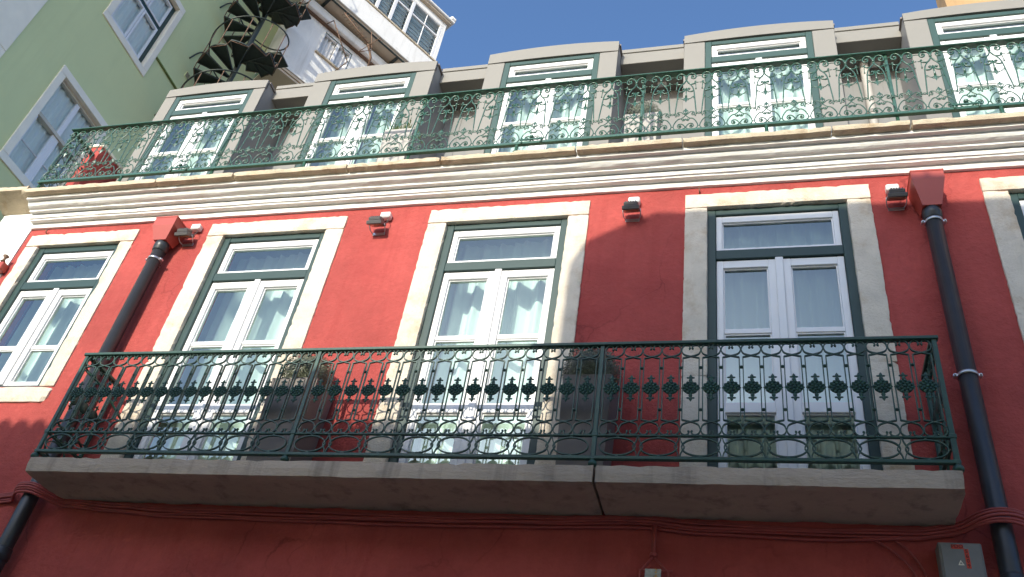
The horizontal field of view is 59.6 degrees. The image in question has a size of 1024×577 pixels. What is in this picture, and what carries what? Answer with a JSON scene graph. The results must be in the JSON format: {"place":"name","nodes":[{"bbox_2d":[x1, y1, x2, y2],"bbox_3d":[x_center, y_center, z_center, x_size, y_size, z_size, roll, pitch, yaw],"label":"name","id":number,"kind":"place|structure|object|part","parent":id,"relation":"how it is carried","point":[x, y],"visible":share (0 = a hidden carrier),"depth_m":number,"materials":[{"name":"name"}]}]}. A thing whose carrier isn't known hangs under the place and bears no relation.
{"place":"outdoors","nodes":[
{"label":"outdoors","id":0,"kind":"place"},
{"bbox_2d":[0,0,279,221],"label":"green building","id":1,"kind":"structure","parent":0,"point":[92,62],"depth_m":15.76,"materials":[{"name":"green paint"}]},
{"bbox_2d":[8,80,96,187],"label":"window","id":2,"kind":"structure","parent":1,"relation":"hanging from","point":[57,107],"depth_m":14.93,"materials":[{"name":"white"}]},
{"bbox_2d":[113,0,167,53],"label":"net curtain","id":3,"kind":"object","parent":1,"relation":"hanging from","point":[125,13],"visible":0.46,"depth_m":17.16,"materials":[{"name":"white fabric"}]},
{"bbox_2d":[111,0,175,62],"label":"window","id":4,"kind":"structure","parent":1,"relation":"in","point":[144,5],"depth_m":17.36,"materials":[{"name":"green paint"}]},
{"bbox_2d":[154,0,310,114],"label":"spiral staircase","id":5,"kind":"structure","parent":1,"relation":"attached to","point":[252,55],"depth_m":19.42,"materials":[{"name":"black metal"}]},
{"bbox_2d":[253,0,455,90],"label":"white building","id":6,"kind":"structure","parent":1,"relation":"attached to","point":[405,31],"depth_m":22.53,"materials":[{"name":"paint"}]},
{"bbox_2d":[318,34,350,69],"bbox_3d":[-4.420,-5.773,22.110,0.130,0.810,0.830,-27,-52,37],"label":"window","id":7,"kind":"structure","parent":6,"relation":"in","point":[332,52],"depth_m":22.19,"materials":[{"name":"white paint"}]},
{"bbox_2d":[325,20,347,70],"bbox_3d":[-4.278,-5.960,21.709,0.617,1.302,0.743,-27,-52,37],"label":"clothesline bracket","id":8,"kind":"object","parent":6,"relation":"attached to","point":[340,42],"visible":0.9,"depth_m":21.42,"materials":[{"name":"brown metal"}]},
{"bbox_2d":[432,0,938,70],"label":"sky","id":9,"kind":"structure","parent":0,"point":[481,29],"materials":[{"name":"blue"}]},
{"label":"street","id":10,"kind":"structure","parent":0,"visible":0},
{"bbox_2d":[0,186,31,277],"bbox_3d":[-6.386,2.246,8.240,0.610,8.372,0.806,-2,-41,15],"label":"white neighbour house","id":11,"kind":"structure","parent":10,"relation":"on","point":[15,226],"depth_m":10.55,"materials":[{"name":"paint"}]},
{"bbox_2d":[0,0,1023,576],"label":"red building","id":12,"kind":"structure","parent":10,"relation":"on","point":[658,270],"depth_m":7.97,"materials":[{"name":"paint"}]},
{"bbox_2d":[0,254,8,273],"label":"floodlight","id":13,"kind":"object","parent":12,"relation":"attached to","point":[4,266],"visible":1,"depth_m":10.00,"materials":[{"name":"red paint"}]},
{"bbox_2d":[0,264,97,381],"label":"curtain","id":14,"kind":"object","parent":12,"relation":"hanging from","point":[49,337],"visible":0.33,"depth_m":9.89,"materials":[{"name":"white fabric"}]},
{"bbox_2d":[0,244,118,386],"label":"window","id":15,"kind":"structure","parent":12,"relation":"in","point":[53,292],"depth_m":9.62,"materials":[{"name":"white wood"}]},
{"bbox_2d":[32,264,103,381],"bbox_3d":[-4.670,0.637,9.478,0.575,2.460,0.104,-2,-41,15],"label":"curtain","id":16,"kind":"object","parent":12,"relation":"hanging from","point":[64,327],"visible":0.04,"depth_m":9.76,"materials":[{"name":"white fabric"}]},
{"bbox_2d":[0,215,186,573],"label":"downpipe","id":17,"kind":"object","parent":12,"relation":"attached to","point":[165,228],"visible":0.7,"depth_m":8.78,"materials":[{"name":"black plastic"}]},
{"bbox_2d":[66,144,122,184],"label":"party wall","id":18,"kind":"structure","parent":12,"relation":"on","point":[97,156],"depth_m":11.38,"materials":[{"name":"red paint"}]},
{"bbox_2d":[154,121,215,179],"bbox_3d":[-4.498,-1.448,11.800,0.480,2.500,0.106,-2,-41,15],"label":"curtain","id":19,"kind":"object","parent":12,"relation":"hanging from","point":[203,142],"visible":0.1,"depth_m":12.20,"materials":[{"name":"white fabric"}]},
{"bbox_2d":[174,224,202,246],"bbox_3d":[-3.482,-0.614,9.620,0.182,0.270,0.182,-2,-41,15],"label":"floodlight","id":20,"kind":"object","parent":12,"relation":"attached to","point":[182,233],"visible":1,"depth_m":9.57,"materials":[{"name":"white plastic"}]},
{"bbox_2d":[191,119,230,175],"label":"curtain","id":21,"kind":"object","parent":12,"relation":"hanging from","point":[213,145],"visible":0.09,"depth_m":12.01,"materials":[{"name":"white fabric"}]},
{"bbox_2d":[153,255,288,459],"bbox_3d":[-2.907,0.781,8.869,0.657,2.960,0.092,-2,-41,15],"label":"curtain","id":22,"kind":"object","parent":12,"relation":"hanging from","point":[221,325],"visible":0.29,"depth_m":9.19,"materials":[{"name":"white fabric"}]},
{"bbox_2d":[123,232,324,460],"bbox_3d":[-2.682,0.597,8.576,1.214,3.015,0.130,-2,-41,15],"label":"french door","id":23,"kind":"structure","parent":12,"relation":"in","point":[255,283],"depth_m":8.81,"materials":[{"name":"white paint"}]},
{"bbox_2d":[209,252,309,460],"bbox_3d":[-2.322,0.741,8.691,0.627,2.960,0.096,-2,-41,15],"label":"curtain","id":24,"kind":"object","parent":12,"relation":"hanging from","point":[274,320],"visible":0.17,"depth_m":8.99,"materials":[{"name":"white fabric"}]},
{"bbox_2d":[246,354,333,461],"bbox_3d":[-1.830,1.060,7.532,0.475,1.249,0.474,-2,-41,15],"label":"planter","id":25,"kind":"object","parent":12,"relation":"on","point":[274,443],"visible":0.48,"depth_m":7.39,"materials":[{"name":"green plant"}]},
{"bbox_2d":[318,107,373,165],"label":"curtain","id":26,"kind":"object","parent":12,"relation":"hanging from","point":[338,132],"visible":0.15,"depth_m":11.64,"materials":[{"name":"white fabric"}]},
{"bbox_2d":[343,12,380,65],"bbox_3d":[-3.124,-4.982,17.928,0.896,0.938,0.431,24,-41,-16],"label":"antenna","id":27,"kind":"object","parent":12,"relation":"on","point":[369,51],"visible":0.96,"depth_m":17.99,"materials":[{"name":"metal"}]},
{"bbox_2d":[356,103,397,163],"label":"curtain","id":28,"kind":"object","parent":12,"relation":"hanging from","point":[373,130],"visible":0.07,"depth_m":11.46,"materials":[{"name":"white fabric"}]},
{"bbox_2d":[366,212,391,235],"bbox_3d":[-1.347,-0.697,9.058,0.182,0.270,0.182,-2,-41,15],"label":"floodlight","id":29,"kind":"object","parent":12,"relation":"attached to","point":[376,221],"visible":1,"depth_m":8.99,"materials":[{"name":"white plastic"}]},
{"bbox_2d":[376,117,422,161],"bbox_3d":[-1.315,-1.440,10.025,0.451,1.193,0.411,-2,-41,15],"label":"planter","id":30,"kind":"object","parent":12,"relation":"on","point":[399,132],"visible":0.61,"depth_m":10.08,"materials":[{"name":"white ceramic"}]},
{"bbox_2d":[408,243,513,463],"bbox_3d":[-0.464,0.692,8.224,0.674,2.960,0.102,-2,-41,15],"label":"curtain","id":31,"kind":"object","parent":12,"relation":"hanging from","point":[461,315],"visible":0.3,"depth_m":8.51,"materials":[{"name":"white fabric"}]},
{"bbox_2d":[388,218,567,464],"bbox_3d":[-0.231,0.502,7.931,1.247,3.025,0.130,-2,-41,15],"label":"french door","id":32,"kind":"structure","parent":12,"relation":"in","point":[497,274],"depth_m":8.11,"materials":[{"name":"white paint"}]},
{"bbox_2d":[30,335,964,472],"bbox_3d":[-0.454,1.026,7.044,7.106,1.067,0.533,-2,-41,15],"label":"balcony railing","id":33,"kind":"object","parent":12,"relation":"on","point":[939,403],"visible":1,"depth_m":6.77,"materials":[{"name":"green metal"}]},
{"bbox_2d":[0,490,1023,541],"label":"cable","id":34,"kind":"object","parent":12,"relation":"attached to","point":[552,527],"visible":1,"depth_m":6.56,"materials":[{"name":"plastic"}]},
{"bbox_2d":[0,485,1023,535],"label":"cable","id":35,"kind":"object","parent":12,"relation":"attached to","point":[978,519],"visible":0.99,"depth_m":6.52,"materials":[{"name":"plastic"}]},
{"bbox_2d":[0,483,1023,531],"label":"cable","id":36,"kind":"object","parent":12,"relation":"attached to","point":[644,518],"visible":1,"depth_m":6.57,"materials":[{"name":"plastic"}]},
{"bbox_2d":[0,487,1023,538],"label":"cable","id":37,"kind":"object","parent":12,"relation":"attached to","point":[684,529],"visible":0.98,"depth_m":6.47,"materials":[{"name":"plastic"}]},
{"bbox_2d":[0,481,1023,528],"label":"cable","id":38,"kind":"object","parent":12,"relation":"attached to","point":[968,517],"visible":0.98,"depth_m":6.59,"materials":[{"name":"plastic"}]},
{"bbox_2d":[476,239,552,464],"bbox_3d":[0.137,0.652,8.044,0.644,2.960,0.114,-2,-41,15],"label":"curtain","id":39,"kind":"object","parent":12,"relation":"hanging from","point":[523,308],"visible":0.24,"depth_m":8.26,"materials":[{"name":"white fabric"}]},
{"bbox_2d":[501,90,538,151],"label":"curtain","id":40,"kind":"object","parent":12,"relation":"hanging from","point":[525,111],"visible":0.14,"depth_m":11.00,"materials":[{"name":"white fabric"}]},
{"bbox_2d":[36,37,1023,187],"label":"terrace railing","id":41,"kind":"object","parent":12,"relation":"on","point":[763,66],"visible":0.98,"depth_m":9.21,"materials":[{"name":"green metal"}]},
{"bbox_2d":[547,85,584,148],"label":"curtain","id":42,"kind":"object","parent":12,"relation":"hanging from","point":[564,113],"visible":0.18,"depth_m":10.82,"materials":[{"name":"white fabric"}]},
{"bbox_2d":[555,348,622,471],"bbox_3d":[0.584,0.965,6.894,0.487,1.258,0.483,-2,-41,15],"label":"planter","id":43,"kind":"object","parent":12,"relation":"on","point":[584,410],"visible":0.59,"depth_m":6.75,"materials":[{"name":"green plant"}]},
{"bbox_2d":[622,197,640,221],"bbox_3d":[1.127,-0.785,8.400,0.174,0.270,0.182,-2,-41,15],"label":"floodlight","id":44,"kind":"object","parent":12,"relation":"attached to","point":[632,205],"visible":1,"depth_m":8.32,"materials":[{"name":"white plastic"}]},
{"bbox_2d":[623,100,662,141],"bbox_3d":[1.359,-1.515,9.351,0.416,1.197,0.426,-2,-41,15],"label":"planter","id":45,"kind":"object","parent":12,"relation":"on","point":[636,111],"visible":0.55,"depth_m":9.37,"materials":[{"name":"white ceramic"}]},
{"bbox_2d":[638,525,672,576],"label":"lantern","id":46,"kind":"object","parent":12,"relation":"attached to","point":[653,572],"visible":1,"depth_m":6.15,"materials":[{"name":"grey plastic"}]},
{"bbox_2d":[718,70,752,134],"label":"curtain","id":47,"kind":"object","parent":12,"relation":"hanging from","point":[725,88],"visible":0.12,"depth_m":10.35,"materials":[{"name":"white fabric"}]},
{"bbox_2d":[724,224,776,467],"bbox_3d":[1.958,0.515,7.478,0.664,2.960,0.106,-2,-41,15],"label":"curtain","id":48,"kind":"object","parent":12,"relation":"hanging from","point":[746,301],"visible":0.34,"depth_m":7.63,"materials":[{"name":"white fabric"}]},
{"bbox_2d":[769,65,807,130],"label":"curtain","id":49,"kind":"object","parent":12,"relation":"hanging from","point":[778,86],"visible":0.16,"depth_m":10.18,"materials":[{"name":"white fabric"}]},
{"bbox_2d":[707,202,882,470],"bbox_3d":[2.215,0.413,7.282,1.228,3.020,0.130,-2,-41,15],"label":"french door","id":50,"kind":"structure","parent":12,"relation":"in","point":[779,262],"depth_m":7.41,"materials":[{"name":"white paint"}]},
{"bbox_2d":[776,222,859,468],"bbox_3d":[2.553,0.482,7.307,0.634,2.960,0.107,-2,-41,15],"label":"curtain","id":51,"kind":"object","parent":12,"relation":"hanging from","point":[817,299],"visible":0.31,"depth_m":7.47,"materials":[{"name":"white fabric"}]},
{"bbox_2d":[859,60,878,123],"bbox_3d":[3.975,-1.755,9.795,0.112,2.845,0.112,-2,-41,15],"label":"vent pipe","id":52,"kind":"object","parent":12,"relation":"on","point":[864,84],"visible":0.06,"depth_m":10.17,"materials":[{"name":"white plastic"}]},
{"bbox_2d":[885,184,907,210],"bbox_3d":[3.339,-0.837,7.788,0.174,0.270,0.182,-2,-41,15],"label":"floodlight","id":53,"kind":"object","parent":12,"relation":"attached to","point":[894,192],"visible":1,"depth_m":7.71,"materials":[{"name":"white plastic"}]},
{"bbox_2d":[875,541,917,576],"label":"branch cable","id":54,"kind":"object","parent":12,"relation":"attached to","point":[900,557],"visible":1,"depth_m":5.85,"materials":[{"name":"plastic"}]},
{"bbox_2d":[895,540,927,576],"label":"branch cable","id":55,"kind":"object","parent":12,"relation":"attached to","point":[912,555],"visible":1,"depth_m":5.83,"materials":[{"name":"plastic"}]},
{"bbox_2d":[935,542,986,576],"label":"distribution cabinet","id":56,"kind":"object","parent":12,"relation":"attached to","point":[960,559],"visible":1,"depth_m":5.66,"materials":[{"name":"grey metal"}]},
{"bbox_3d":[2.815,1.894,5.509,0.230,0.670,0.007,-2,-41,15],"label":"door","id":57,"kind":"part","parent":56,"relation":"part of","materials":[{"name":"grey metal"}]},
{"bbox_2d":[907,168,1023,576],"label":"downpipe","id":58,"kind":"object","parent":12,"relation":"attached to","point":[925,188],"visible":1,"depth_m":6.50,"materials":[{"name":"black plastic"}]},
{"bbox_2d":[949,48,1000,115],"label":"curtain","id":59,"kind":"object","parent":12,"relation":"hanging from","point":[980,72],"visible":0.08,"depth_m":9.71,"materials":[{"name":"white fabric"}]},
{"bbox_2d":[1008,44,1023,92],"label":"curtain","id":60,"kind":"object","parent":12,"relation":"hanging from","point":[1019,64],"visible":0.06,"depth_m":9.69,"materials":[{"name":"white fabric"}]},
{"bbox_2d":[1008,193,1023,239],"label":"french door","id":61,"kind":"structure","parent":12,"relation":"in","point":[1017,199],"depth_m":7.55,"materials":[{"name":"green paint"}]},
{"bbox_2d":[937,0,999,7],"bbox_3d":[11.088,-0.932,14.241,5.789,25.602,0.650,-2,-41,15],"label":"ochre building","id":62,"kind":"structure","parent":10,"relation":"on","point":[944,3],"depth_m":18.86,"materials":[{"name":"paint"}]}
]}

